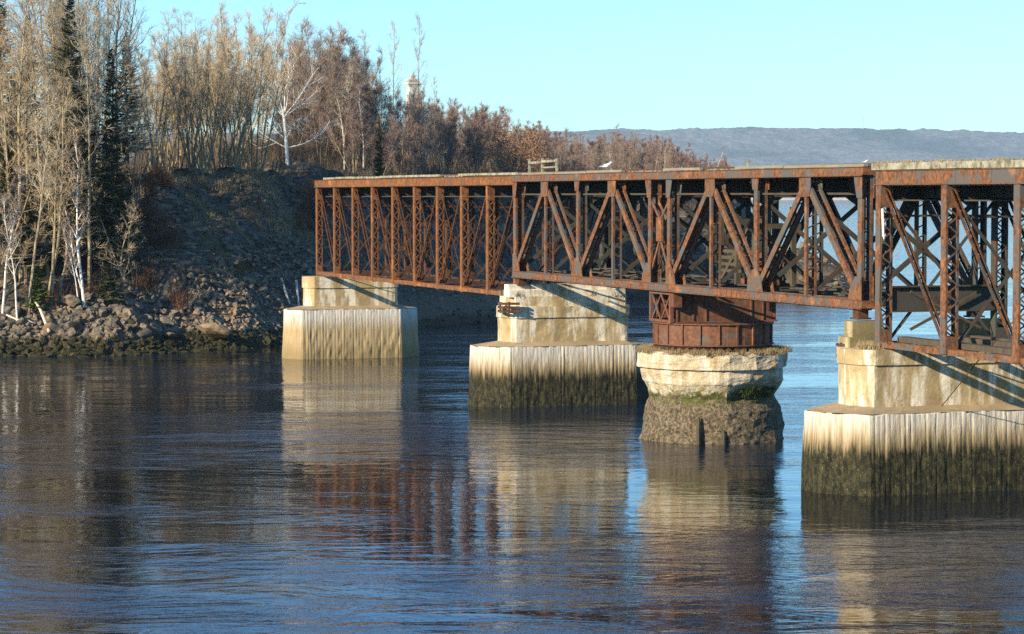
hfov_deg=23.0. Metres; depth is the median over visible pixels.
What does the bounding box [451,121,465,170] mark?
alder tree
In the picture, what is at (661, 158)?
birch tree
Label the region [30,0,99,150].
spruce tree
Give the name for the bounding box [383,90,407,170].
alder tree
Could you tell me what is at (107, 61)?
poplar tree
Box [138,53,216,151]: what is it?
clump tree
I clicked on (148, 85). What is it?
poplar tree
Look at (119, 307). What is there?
boulder
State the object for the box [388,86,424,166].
alder tree
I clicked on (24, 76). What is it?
poplar tree
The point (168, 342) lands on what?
boulder
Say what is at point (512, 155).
birch tree
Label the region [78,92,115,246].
spruce tree
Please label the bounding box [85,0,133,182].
poplar tree
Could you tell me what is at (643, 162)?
birch tree
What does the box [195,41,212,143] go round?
poplar tree
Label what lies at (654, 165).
alder tree
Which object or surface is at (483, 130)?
alder tree
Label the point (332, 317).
bridge pier
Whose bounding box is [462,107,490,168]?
birch tree
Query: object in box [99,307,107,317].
boulder
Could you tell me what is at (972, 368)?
steel cable
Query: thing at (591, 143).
birch tree
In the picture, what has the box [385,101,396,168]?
poplar tree
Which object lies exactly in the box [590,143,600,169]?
alder tree
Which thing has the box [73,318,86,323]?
boulder
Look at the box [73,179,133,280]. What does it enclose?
gnarled tree
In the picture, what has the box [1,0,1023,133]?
sky
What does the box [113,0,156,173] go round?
poplar tree
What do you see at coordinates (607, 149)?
alder tree
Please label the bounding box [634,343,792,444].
swing pier
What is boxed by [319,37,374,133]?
birch tree
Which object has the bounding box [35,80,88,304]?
poplar tree
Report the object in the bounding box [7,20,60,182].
spruce tree
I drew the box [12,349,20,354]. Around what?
boulder
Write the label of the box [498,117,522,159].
birch tree
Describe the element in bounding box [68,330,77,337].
boulder
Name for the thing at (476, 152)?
birch tree
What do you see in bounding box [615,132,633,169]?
birch tree
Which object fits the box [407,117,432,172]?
alder tree
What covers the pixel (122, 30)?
poplar tree
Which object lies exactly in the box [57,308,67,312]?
boulder
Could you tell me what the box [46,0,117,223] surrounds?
poplar tree
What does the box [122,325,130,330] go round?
boulder
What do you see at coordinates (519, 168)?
oak tree
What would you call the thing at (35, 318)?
boulder
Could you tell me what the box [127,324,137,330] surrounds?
boulder
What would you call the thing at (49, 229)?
poplar tree
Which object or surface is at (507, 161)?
birch tree
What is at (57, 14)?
poplar tree
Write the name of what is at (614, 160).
alder tree
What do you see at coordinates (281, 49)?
birch tree
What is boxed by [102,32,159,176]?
spruce tree
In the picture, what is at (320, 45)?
alder tree
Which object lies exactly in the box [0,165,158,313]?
undergrowth
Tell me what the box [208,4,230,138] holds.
poplar tree
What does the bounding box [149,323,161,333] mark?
boulder
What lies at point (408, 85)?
lighthouse
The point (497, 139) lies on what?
birch tree
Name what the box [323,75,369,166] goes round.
birch tree
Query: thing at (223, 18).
clump tree
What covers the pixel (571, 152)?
birch tree
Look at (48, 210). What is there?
gnarled tree
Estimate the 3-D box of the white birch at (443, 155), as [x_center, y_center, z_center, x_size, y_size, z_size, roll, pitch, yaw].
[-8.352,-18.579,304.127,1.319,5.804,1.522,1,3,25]
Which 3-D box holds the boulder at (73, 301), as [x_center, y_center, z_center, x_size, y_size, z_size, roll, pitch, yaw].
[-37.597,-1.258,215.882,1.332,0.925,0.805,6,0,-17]
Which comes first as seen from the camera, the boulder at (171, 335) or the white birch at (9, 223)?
the white birch at (9, 223)
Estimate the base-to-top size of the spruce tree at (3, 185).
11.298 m
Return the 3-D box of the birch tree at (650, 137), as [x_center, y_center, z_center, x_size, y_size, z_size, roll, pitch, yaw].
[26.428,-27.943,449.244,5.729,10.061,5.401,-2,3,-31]
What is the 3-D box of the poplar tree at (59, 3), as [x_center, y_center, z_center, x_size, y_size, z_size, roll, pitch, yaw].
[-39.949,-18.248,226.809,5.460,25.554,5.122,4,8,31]
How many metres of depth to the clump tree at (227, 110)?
252.10 m
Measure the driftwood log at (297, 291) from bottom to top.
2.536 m
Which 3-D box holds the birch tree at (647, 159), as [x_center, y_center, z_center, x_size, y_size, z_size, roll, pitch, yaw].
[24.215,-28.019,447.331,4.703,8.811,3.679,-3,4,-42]
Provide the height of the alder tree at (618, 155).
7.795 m
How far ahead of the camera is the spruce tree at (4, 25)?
236.77 m
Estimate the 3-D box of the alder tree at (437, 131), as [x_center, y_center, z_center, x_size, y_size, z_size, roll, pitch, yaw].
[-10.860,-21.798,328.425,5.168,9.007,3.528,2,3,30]
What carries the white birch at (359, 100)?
on the ground at (300, 170)
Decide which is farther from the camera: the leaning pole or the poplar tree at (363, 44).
the poplar tree at (363, 44)
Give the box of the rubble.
[2,216,847,354]
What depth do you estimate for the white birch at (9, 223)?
211.97 m
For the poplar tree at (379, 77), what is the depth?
306.44 m
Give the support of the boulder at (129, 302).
on the ground at (300, 170)
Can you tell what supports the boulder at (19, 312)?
on the ground at (300, 170)
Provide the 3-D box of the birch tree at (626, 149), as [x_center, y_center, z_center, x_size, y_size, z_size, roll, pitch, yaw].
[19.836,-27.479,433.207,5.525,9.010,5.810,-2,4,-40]
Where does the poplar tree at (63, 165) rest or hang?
on the ground at (300, 170)
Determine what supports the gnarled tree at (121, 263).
on the ground at (300, 170)
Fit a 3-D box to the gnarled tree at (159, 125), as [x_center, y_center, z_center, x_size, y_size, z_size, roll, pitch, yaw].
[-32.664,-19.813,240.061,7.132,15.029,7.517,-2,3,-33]
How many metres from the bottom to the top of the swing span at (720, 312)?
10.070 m
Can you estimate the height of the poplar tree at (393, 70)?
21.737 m
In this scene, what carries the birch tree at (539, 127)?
on the ground at (300, 170)
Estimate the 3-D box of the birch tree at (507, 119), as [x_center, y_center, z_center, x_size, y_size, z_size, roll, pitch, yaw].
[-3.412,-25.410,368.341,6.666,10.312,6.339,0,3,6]
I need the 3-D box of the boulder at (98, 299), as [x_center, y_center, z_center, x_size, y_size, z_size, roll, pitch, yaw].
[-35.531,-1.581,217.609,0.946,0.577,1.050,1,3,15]
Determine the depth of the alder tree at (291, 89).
302.91 m
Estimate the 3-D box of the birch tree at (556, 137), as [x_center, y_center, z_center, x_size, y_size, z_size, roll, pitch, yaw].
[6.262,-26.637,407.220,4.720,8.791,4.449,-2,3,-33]
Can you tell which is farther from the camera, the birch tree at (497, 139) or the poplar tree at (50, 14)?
the birch tree at (497, 139)
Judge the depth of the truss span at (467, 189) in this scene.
182.47 m
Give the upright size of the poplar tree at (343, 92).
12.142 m
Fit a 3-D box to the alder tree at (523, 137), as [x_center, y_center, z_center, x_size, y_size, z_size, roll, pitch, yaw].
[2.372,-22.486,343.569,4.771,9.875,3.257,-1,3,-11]
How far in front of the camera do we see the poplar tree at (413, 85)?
329.18 m
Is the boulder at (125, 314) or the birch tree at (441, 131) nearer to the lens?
the boulder at (125, 314)
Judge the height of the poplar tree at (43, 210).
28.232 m
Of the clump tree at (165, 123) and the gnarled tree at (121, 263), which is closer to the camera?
the gnarled tree at (121, 263)
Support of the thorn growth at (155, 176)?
on the ground at (300, 170)
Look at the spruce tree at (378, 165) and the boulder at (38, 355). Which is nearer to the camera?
the boulder at (38, 355)
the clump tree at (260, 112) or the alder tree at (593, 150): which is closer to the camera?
the clump tree at (260, 112)
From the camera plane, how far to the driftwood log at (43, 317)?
213.28 m
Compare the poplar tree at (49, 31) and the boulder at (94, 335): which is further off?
the poplar tree at (49, 31)
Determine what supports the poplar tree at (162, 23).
on the ground at (300, 170)
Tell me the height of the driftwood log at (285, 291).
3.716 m
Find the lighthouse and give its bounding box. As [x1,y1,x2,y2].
[404,75,421,156]
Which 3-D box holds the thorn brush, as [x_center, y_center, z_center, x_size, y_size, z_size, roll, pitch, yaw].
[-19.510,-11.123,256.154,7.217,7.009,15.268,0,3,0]
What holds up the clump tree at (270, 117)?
on the ground at (300, 170)
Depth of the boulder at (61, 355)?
209.06 m
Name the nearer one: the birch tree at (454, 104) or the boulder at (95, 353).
the boulder at (95, 353)
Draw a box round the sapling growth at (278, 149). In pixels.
[124,122,422,171]
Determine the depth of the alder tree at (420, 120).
308.48 m
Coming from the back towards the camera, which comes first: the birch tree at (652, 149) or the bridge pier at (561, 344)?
the birch tree at (652, 149)
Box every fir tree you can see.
[19,263,55,313]
[91,263,126,303]
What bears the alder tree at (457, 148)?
on the ground at (300, 170)
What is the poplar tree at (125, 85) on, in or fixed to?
on the ground at (300, 170)
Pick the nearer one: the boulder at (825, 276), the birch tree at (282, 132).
the birch tree at (282, 132)
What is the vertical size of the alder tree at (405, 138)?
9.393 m
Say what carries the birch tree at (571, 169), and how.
on the ground at (300, 170)
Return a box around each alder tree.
[276,35,324,140]
[278,48,320,144]
[279,19,328,154]
[290,14,350,166]
[290,49,352,154]
[302,36,365,144]
[309,48,350,163]
[321,31,377,160]
[324,37,392,148]
[334,59,376,164]
[336,43,378,133]
[336,66,376,166]
[362,83,392,147]
[364,79,390,153]
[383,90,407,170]
[384,91,428,167]
[384,92,414,167]
[387,89,421,165]
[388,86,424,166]
[389,108,416,174]
[400,86,433,174]
[402,95,434,171]
[407,90,434,169]
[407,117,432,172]
[409,91,450,174]
[418,116,444,173]
[423,107,451,172]
[433,112,457,173]
[442,116,462,173]
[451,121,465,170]
[454,111,470,161]
[457,101,493,172]
[485,106,513,141]
[513,119,543,164]
[535,145,554,171]
[551,127,591,234]
[572,143,597,170]
[590,140,612,169]
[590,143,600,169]
[599,134,616,169]
[606,142,626,168]
[607,123,620,155]
[610,137,628,169]
[623,131,641,168]
[631,133,651,167]
[631,147,641,168]
[642,143,656,168]
[663,140,673,167]
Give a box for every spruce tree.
[0,0,35,195]
[0,80,40,223]
[0,148,34,273]
[0,184,46,286]
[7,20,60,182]
[23,111,64,238]
[29,0,116,279]
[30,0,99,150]
[44,192,86,277]
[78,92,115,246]
[79,49,148,275]
[82,170,127,275]
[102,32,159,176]
[372,117,387,211]
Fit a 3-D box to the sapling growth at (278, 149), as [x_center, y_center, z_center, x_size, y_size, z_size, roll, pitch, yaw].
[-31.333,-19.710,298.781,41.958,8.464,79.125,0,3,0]
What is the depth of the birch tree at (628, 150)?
460.25 m
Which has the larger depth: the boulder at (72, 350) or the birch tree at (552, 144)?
the birch tree at (552, 144)
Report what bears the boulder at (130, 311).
on the ground at (300, 170)
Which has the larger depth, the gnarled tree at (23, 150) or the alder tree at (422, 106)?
the alder tree at (422, 106)
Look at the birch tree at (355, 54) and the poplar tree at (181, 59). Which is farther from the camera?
the birch tree at (355, 54)
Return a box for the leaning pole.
[879,237,887,343]
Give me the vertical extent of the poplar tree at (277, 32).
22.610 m
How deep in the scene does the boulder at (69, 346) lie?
209.96 m
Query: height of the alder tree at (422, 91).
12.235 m
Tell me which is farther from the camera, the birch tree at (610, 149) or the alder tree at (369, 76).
the birch tree at (610, 149)
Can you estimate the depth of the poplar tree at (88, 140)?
218.82 m
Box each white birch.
[0,164,28,313]
[0,190,24,320]
[57,200,86,307]
[59,126,93,305]
[60,221,80,297]
[228,37,341,165]
[330,86,347,169]
[355,82,371,166]
[403,100,415,142]
[440,140,445,173]
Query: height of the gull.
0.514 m
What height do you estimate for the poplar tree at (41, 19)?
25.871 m
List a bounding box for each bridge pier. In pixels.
[282,276,418,358]
[468,283,648,407]
[801,318,1023,495]
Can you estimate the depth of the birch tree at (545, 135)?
354.11 m
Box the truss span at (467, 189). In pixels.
[314,172,608,294]
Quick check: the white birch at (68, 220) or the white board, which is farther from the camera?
the white birch at (68, 220)
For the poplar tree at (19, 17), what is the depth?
229.99 m
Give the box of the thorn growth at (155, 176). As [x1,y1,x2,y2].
[127,159,193,312]
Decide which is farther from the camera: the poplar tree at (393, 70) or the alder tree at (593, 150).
the alder tree at (593, 150)
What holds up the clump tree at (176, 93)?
on the ground at (300, 170)
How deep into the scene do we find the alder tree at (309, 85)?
300.78 m
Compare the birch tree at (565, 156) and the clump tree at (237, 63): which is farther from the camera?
the birch tree at (565, 156)
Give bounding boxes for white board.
[881,208,883,238]
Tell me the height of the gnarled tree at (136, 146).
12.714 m
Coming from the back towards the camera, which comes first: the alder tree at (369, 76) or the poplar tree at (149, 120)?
the alder tree at (369, 76)
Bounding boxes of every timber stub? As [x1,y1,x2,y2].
[695,417,700,444]
[721,430,725,444]
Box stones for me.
[0,165,347,356]
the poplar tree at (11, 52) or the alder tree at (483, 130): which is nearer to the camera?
the poplar tree at (11, 52)
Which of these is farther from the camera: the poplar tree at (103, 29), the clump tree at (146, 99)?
the clump tree at (146, 99)
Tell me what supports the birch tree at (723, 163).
on the ground at (300, 170)
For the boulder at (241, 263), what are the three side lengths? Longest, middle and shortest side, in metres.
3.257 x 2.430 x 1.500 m
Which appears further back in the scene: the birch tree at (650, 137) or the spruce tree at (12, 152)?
the birch tree at (650, 137)
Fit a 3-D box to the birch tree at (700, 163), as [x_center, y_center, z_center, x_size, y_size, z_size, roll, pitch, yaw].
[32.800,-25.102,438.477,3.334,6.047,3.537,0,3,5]
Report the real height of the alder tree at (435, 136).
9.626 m
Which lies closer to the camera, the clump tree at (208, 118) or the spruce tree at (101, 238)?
the spruce tree at (101, 238)
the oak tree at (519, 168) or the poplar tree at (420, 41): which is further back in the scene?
the poplar tree at (420, 41)
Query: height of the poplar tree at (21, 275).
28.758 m
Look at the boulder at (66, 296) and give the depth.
215.99 m
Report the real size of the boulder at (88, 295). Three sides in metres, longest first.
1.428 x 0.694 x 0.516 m
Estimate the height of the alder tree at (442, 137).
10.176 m
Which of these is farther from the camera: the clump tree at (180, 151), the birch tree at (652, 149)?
the birch tree at (652, 149)
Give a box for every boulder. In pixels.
[0,339,8,346]
[4,306,14,314]
[7,320,16,327]
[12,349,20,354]
[13,307,21,317]
[17,317,32,324]
[22,302,38,312]
[30,353,42,356]
[32,315,38,321]
[42,323,61,335]
[46,353,55,356]
[56,352,65,356]
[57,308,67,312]
[61,294,76,303]
[61,348,80,354]
[63,343,73,351]
[66,297,80,306]
[68,321,82,331]
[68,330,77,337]
[69,353,78,356]
[72,309,82,315]
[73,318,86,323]
[79,292,91,299]
[82,333,90,339]
[89,332,103,338]
[90,351,109,355]
[94,295,104,301]
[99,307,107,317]
[108,318,118,325]
[113,305,123,309]
[118,312,129,317]
[119,317,133,323]
[121,297,134,306]
[122,307,136,315]
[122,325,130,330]
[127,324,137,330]
[128,315,140,323]
[134,328,151,337]
[135,302,142,309]
[141,324,149,328]
[142,314,151,321]
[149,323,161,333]
[150,306,157,313]
[158,315,174,325]
[162,326,178,332]
[163,339,172,346]
[165,332,179,340]
[171,309,179,316]
[198,322,232,338]
[228,256,257,271]
[256,286,267,294]
[265,336,271,344]
[695,244,703,250]
[797,275,803,282]
[798,242,803,250]
[811,275,827,284]
[831,281,839,286]
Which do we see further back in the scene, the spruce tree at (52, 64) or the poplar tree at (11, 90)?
the spruce tree at (52, 64)
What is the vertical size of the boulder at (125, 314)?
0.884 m
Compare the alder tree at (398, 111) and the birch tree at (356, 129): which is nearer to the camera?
the birch tree at (356, 129)
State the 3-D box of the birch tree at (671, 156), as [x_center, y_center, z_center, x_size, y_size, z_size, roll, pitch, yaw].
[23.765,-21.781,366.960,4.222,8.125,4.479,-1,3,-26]
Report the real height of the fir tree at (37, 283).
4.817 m
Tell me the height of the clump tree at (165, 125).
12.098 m
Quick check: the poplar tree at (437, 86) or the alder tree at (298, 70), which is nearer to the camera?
the alder tree at (298, 70)
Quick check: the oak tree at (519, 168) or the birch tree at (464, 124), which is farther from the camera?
the birch tree at (464, 124)
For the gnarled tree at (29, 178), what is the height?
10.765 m
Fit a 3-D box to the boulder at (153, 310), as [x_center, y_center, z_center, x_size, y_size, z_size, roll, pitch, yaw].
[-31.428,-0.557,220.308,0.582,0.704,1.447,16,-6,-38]
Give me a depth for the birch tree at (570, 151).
454.02 m
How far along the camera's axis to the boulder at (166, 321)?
219.32 m
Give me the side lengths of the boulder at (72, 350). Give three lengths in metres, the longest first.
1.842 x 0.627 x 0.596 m
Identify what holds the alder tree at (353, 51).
on the ground at (300, 170)
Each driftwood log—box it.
[6,314,35,323]
[35,302,50,332]
[280,277,289,303]
[295,280,299,305]
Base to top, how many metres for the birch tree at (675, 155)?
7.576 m
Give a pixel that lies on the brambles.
(446, 171)
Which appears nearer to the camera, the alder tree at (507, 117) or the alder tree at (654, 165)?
the alder tree at (507, 117)
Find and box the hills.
[11,126,1023,199]
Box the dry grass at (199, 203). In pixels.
[116,165,332,294]
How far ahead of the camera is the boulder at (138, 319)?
215.70 m
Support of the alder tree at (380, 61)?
on the ground at (300, 170)
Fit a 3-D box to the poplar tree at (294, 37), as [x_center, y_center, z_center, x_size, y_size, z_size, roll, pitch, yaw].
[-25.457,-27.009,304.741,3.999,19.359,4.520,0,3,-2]
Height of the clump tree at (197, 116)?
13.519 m
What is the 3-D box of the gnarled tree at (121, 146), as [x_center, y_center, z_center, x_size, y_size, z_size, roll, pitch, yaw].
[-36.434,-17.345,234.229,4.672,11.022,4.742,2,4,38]
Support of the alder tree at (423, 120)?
on the ground at (300, 170)
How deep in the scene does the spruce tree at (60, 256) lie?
222.65 m
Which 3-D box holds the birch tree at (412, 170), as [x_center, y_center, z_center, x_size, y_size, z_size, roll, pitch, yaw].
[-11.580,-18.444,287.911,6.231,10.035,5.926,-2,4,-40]
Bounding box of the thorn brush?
[291,175,348,238]
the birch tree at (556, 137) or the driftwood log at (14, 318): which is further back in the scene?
the birch tree at (556, 137)
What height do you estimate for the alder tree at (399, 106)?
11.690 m
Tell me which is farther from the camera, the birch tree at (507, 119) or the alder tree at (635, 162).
the alder tree at (635, 162)
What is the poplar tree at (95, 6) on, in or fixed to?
on the ground at (300, 170)
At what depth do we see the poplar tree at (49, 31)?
233.61 m
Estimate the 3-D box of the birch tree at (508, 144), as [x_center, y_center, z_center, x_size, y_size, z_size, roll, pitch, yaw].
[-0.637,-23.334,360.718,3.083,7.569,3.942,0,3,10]
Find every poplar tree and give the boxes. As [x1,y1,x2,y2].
[0,0,42,194]
[0,0,54,222]
[0,0,62,275]
[0,0,65,281]
[0,0,105,192]
[0,2,31,170]
[0,24,32,280]
[0,31,47,282]
[2,0,75,148]
[3,0,53,279]
[13,9,60,242]
[22,75,65,318]
[24,5,71,240]
[28,0,66,233]
[28,0,68,101]
[29,0,61,158]
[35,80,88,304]
[37,0,75,163]
[39,58,99,296]
[43,0,96,246]
[43,0,111,249]
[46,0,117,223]
[50,0,119,196]
[57,0,113,290]
[62,4,103,216]
[63,0,141,187]
[73,0,104,180]
[77,0,122,170]
[79,26,127,253]
[82,15,119,225]
[83,34,138,221]
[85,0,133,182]
[85,0,152,183]
[101,0,148,187]
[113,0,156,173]
[117,45,161,225]
[133,98,154,222]
[146,7,177,142]
[166,8,194,97]
[173,43,191,94]
[178,10,207,164]
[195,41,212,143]
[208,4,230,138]
[215,27,237,120]
[256,52,275,135]
[259,6,288,143]
[287,15,311,131]
[332,17,351,59]
[340,66,357,142]
[348,29,377,159]
[363,70,381,159]
[369,75,384,157]
[384,18,404,154]
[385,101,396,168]
[394,118,407,172]
[406,71,418,104]
[410,7,430,168]
[427,76,438,167]
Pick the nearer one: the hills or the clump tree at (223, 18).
the clump tree at (223, 18)
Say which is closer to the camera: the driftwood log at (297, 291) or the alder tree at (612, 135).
the driftwood log at (297, 291)
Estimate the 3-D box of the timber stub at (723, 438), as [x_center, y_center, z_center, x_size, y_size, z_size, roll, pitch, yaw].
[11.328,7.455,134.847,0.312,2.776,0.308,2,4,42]
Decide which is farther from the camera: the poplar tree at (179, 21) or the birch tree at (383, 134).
the poplar tree at (179, 21)
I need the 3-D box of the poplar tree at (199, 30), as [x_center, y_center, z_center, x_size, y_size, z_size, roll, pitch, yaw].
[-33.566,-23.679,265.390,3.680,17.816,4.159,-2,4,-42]
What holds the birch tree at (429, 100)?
on the ground at (300, 170)
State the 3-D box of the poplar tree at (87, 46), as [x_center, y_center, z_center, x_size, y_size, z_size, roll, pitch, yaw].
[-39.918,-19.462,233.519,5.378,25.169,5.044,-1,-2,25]
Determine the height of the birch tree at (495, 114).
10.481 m
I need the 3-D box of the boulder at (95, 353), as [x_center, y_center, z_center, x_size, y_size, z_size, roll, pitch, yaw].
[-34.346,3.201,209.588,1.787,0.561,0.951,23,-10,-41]
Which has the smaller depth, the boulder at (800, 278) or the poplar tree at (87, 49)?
the poplar tree at (87, 49)
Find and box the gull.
[599,162,612,167]
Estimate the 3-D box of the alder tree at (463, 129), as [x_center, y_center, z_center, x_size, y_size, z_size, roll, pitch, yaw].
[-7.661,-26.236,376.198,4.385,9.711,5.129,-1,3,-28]
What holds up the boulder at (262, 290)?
on the ground at (300, 170)
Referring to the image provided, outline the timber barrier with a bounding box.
[528,158,557,172]
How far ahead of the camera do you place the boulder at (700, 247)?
351.85 m
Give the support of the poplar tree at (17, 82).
on the ground at (300, 170)
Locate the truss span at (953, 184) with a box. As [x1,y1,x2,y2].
[871,157,1023,365]
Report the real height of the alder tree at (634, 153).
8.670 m
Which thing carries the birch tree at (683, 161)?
on the ground at (300, 170)
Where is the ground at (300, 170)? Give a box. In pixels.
[0,157,849,355]
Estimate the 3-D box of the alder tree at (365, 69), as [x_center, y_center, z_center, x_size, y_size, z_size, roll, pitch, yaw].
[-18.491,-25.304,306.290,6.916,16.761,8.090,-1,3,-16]
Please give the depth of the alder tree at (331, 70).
292.06 m
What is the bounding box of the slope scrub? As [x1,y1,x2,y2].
[154,167,284,283]
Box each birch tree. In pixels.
[263,50,319,144]
[271,24,352,142]
[273,42,335,147]
[300,60,341,163]
[316,91,372,174]
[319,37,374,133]
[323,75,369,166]
[331,71,386,164]
[362,114,403,174]
[365,113,394,167]
[382,115,429,174]
[425,94,488,173]
[426,97,461,160]
[428,97,458,160]
[428,112,459,166]
[457,107,476,161]
[458,119,489,172]
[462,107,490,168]
[464,105,506,172]
[476,109,503,172]
[479,105,504,158]
[479,113,510,164]
[483,117,521,172]
[497,140,530,198]
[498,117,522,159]
[499,134,523,172]
[500,129,514,162]
[523,120,548,170]
[525,121,543,158]
[527,129,553,171]
[537,126,562,169]
[544,132,564,155]
[548,130,568,162]
[548,155,585,234]
[549,151,580,225]
[556,144,570,170]
[563,141,578,168]
[569,141,583,169]
[579,145,590,170]
[584,134,606,169]
[585,134,621,169]
[596,132,620,169]
[610,133,646,169]
[612,134,632,169]
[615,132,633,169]
[629,148,648,168]
[639,137,659,168]
[646,133,670,167]
[648,147,661,168]
[653,135,675,168]
[662,145,680,167]
[665,141,691,167]
[679,149,695,167]
[679,150,688,167]
[687,156,696,167]
[689,153,708,166]
[693,157,707,167]
[701,156,725,166]
[712,156,728,166]
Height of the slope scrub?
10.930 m
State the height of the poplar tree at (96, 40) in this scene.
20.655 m
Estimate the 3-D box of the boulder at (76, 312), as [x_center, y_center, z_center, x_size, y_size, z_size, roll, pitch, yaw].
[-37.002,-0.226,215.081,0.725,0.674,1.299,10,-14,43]
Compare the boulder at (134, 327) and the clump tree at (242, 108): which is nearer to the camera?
the boulder at (134, 327)
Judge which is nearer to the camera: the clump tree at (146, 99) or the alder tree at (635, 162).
the clump tree at (146, 99)
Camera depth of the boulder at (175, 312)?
220.58 m
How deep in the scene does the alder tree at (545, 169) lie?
336.00 m
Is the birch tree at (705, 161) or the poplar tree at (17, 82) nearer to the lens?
the poplar tree at (17, 82)
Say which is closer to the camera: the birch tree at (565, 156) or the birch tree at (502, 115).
the birch tree at (565, 156)
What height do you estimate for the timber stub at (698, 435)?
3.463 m
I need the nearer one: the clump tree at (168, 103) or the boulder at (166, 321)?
the boulder at (166, 321)
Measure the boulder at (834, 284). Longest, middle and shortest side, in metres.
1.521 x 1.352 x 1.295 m
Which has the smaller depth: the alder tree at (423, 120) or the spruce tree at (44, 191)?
the spruce tree at (44, 191)
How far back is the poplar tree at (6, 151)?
223.12 m
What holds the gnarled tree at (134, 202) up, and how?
on the ground at (300, 170)
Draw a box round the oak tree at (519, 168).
[489,124,549,201]
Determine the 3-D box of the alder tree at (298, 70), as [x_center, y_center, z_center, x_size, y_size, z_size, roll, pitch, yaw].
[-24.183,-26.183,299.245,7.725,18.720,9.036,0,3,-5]
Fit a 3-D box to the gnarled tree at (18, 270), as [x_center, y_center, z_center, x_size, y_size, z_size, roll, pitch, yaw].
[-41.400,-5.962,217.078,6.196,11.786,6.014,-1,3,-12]
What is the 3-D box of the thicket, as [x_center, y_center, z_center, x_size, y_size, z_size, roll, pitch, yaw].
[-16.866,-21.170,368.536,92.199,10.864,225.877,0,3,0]
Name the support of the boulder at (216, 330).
on the ground at (300, 170)
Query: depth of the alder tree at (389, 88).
308.69 m
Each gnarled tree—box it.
[0,109,44,214]
[0,138,52,239]
[0,148,59,268]
[0,181,65,306]
[17,145,107,295]
[34,149,69,258]
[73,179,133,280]
[85,106,160,188]
[93,203,143,295]
[101,76,146,185]
[103,185,146,283]
[131,34,199,177]
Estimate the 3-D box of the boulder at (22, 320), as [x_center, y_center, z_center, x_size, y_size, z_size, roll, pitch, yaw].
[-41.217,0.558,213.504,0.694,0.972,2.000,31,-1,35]
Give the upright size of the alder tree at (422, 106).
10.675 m
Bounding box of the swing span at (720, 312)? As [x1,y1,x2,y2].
[511,162,987,352]
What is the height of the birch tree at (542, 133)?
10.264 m
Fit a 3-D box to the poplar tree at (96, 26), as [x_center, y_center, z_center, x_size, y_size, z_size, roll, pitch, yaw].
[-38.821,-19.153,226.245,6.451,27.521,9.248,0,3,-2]
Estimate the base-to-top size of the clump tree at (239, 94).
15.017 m
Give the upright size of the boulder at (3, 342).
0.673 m
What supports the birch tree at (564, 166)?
on the ground at (300, 170)
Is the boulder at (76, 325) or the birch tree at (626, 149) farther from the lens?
the birch tree at (626, 149)
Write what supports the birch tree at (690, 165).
on the ground at (300, 170)
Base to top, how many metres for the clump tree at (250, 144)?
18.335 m
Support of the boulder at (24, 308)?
on the ground at (300, 170)
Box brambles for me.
[293,152,745,272]
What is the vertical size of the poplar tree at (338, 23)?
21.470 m
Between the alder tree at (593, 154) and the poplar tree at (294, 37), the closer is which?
the poplar tree at (294, 37)
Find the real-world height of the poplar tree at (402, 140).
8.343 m
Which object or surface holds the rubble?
on the ground at (300, 170)
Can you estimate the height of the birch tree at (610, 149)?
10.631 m
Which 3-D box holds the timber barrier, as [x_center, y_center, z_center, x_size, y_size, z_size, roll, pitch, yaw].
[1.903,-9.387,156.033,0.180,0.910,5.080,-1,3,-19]
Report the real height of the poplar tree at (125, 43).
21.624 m
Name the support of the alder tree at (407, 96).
on the ground at (300, 170)
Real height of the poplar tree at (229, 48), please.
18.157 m
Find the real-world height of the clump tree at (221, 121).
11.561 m
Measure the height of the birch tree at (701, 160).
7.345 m
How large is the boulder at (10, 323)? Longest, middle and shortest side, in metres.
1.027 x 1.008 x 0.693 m
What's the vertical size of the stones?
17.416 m
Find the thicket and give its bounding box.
[32,142,645,208]
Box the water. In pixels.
[0,200,1023,633]
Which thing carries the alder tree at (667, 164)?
on the ground at (300, 170)
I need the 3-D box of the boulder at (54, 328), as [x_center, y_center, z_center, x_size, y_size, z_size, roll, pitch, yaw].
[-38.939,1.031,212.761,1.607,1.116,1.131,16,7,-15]
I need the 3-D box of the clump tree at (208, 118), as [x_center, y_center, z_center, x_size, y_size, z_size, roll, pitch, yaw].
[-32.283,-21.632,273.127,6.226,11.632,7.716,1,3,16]
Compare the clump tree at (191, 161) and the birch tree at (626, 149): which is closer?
the clump tree at (191, 161)
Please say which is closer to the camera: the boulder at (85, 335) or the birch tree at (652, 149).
the boulder at (85, 335)
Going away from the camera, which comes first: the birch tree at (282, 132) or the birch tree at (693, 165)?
the birch tree at (282, 132)
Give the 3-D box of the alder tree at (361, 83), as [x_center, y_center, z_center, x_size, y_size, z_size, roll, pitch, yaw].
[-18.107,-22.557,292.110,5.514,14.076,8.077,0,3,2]
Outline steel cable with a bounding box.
[942,311,1021,405]
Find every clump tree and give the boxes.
[114,67,166,145]
[124,20,242,154]
[124,74,191,173]
[128,56,196,171]
[134,69,191,172]
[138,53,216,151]
[140,53,209,142]
[144,47,212,169]
[145,31,233,170]
[147,65,196,141]
[148,26,244,167]
[151,35,237,172]
[167,45,264,172]
[167,72,216,141]
[181,0,306,140]
[182,26,260,144]
[186,66,239,159]
[187,7,275,149]
[197,35,282,166]
[203,67,258,166]
[203,72,256,166]
[214,12,301,171]
[229,67,285,138]
[230,55,285,144]
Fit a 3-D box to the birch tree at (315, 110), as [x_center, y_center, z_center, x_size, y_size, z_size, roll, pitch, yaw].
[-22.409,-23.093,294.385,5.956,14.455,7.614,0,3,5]
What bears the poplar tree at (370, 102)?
on the ground at (300, 170)
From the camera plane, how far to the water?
105.59 m
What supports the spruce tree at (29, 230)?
on the ground at (300, 170)

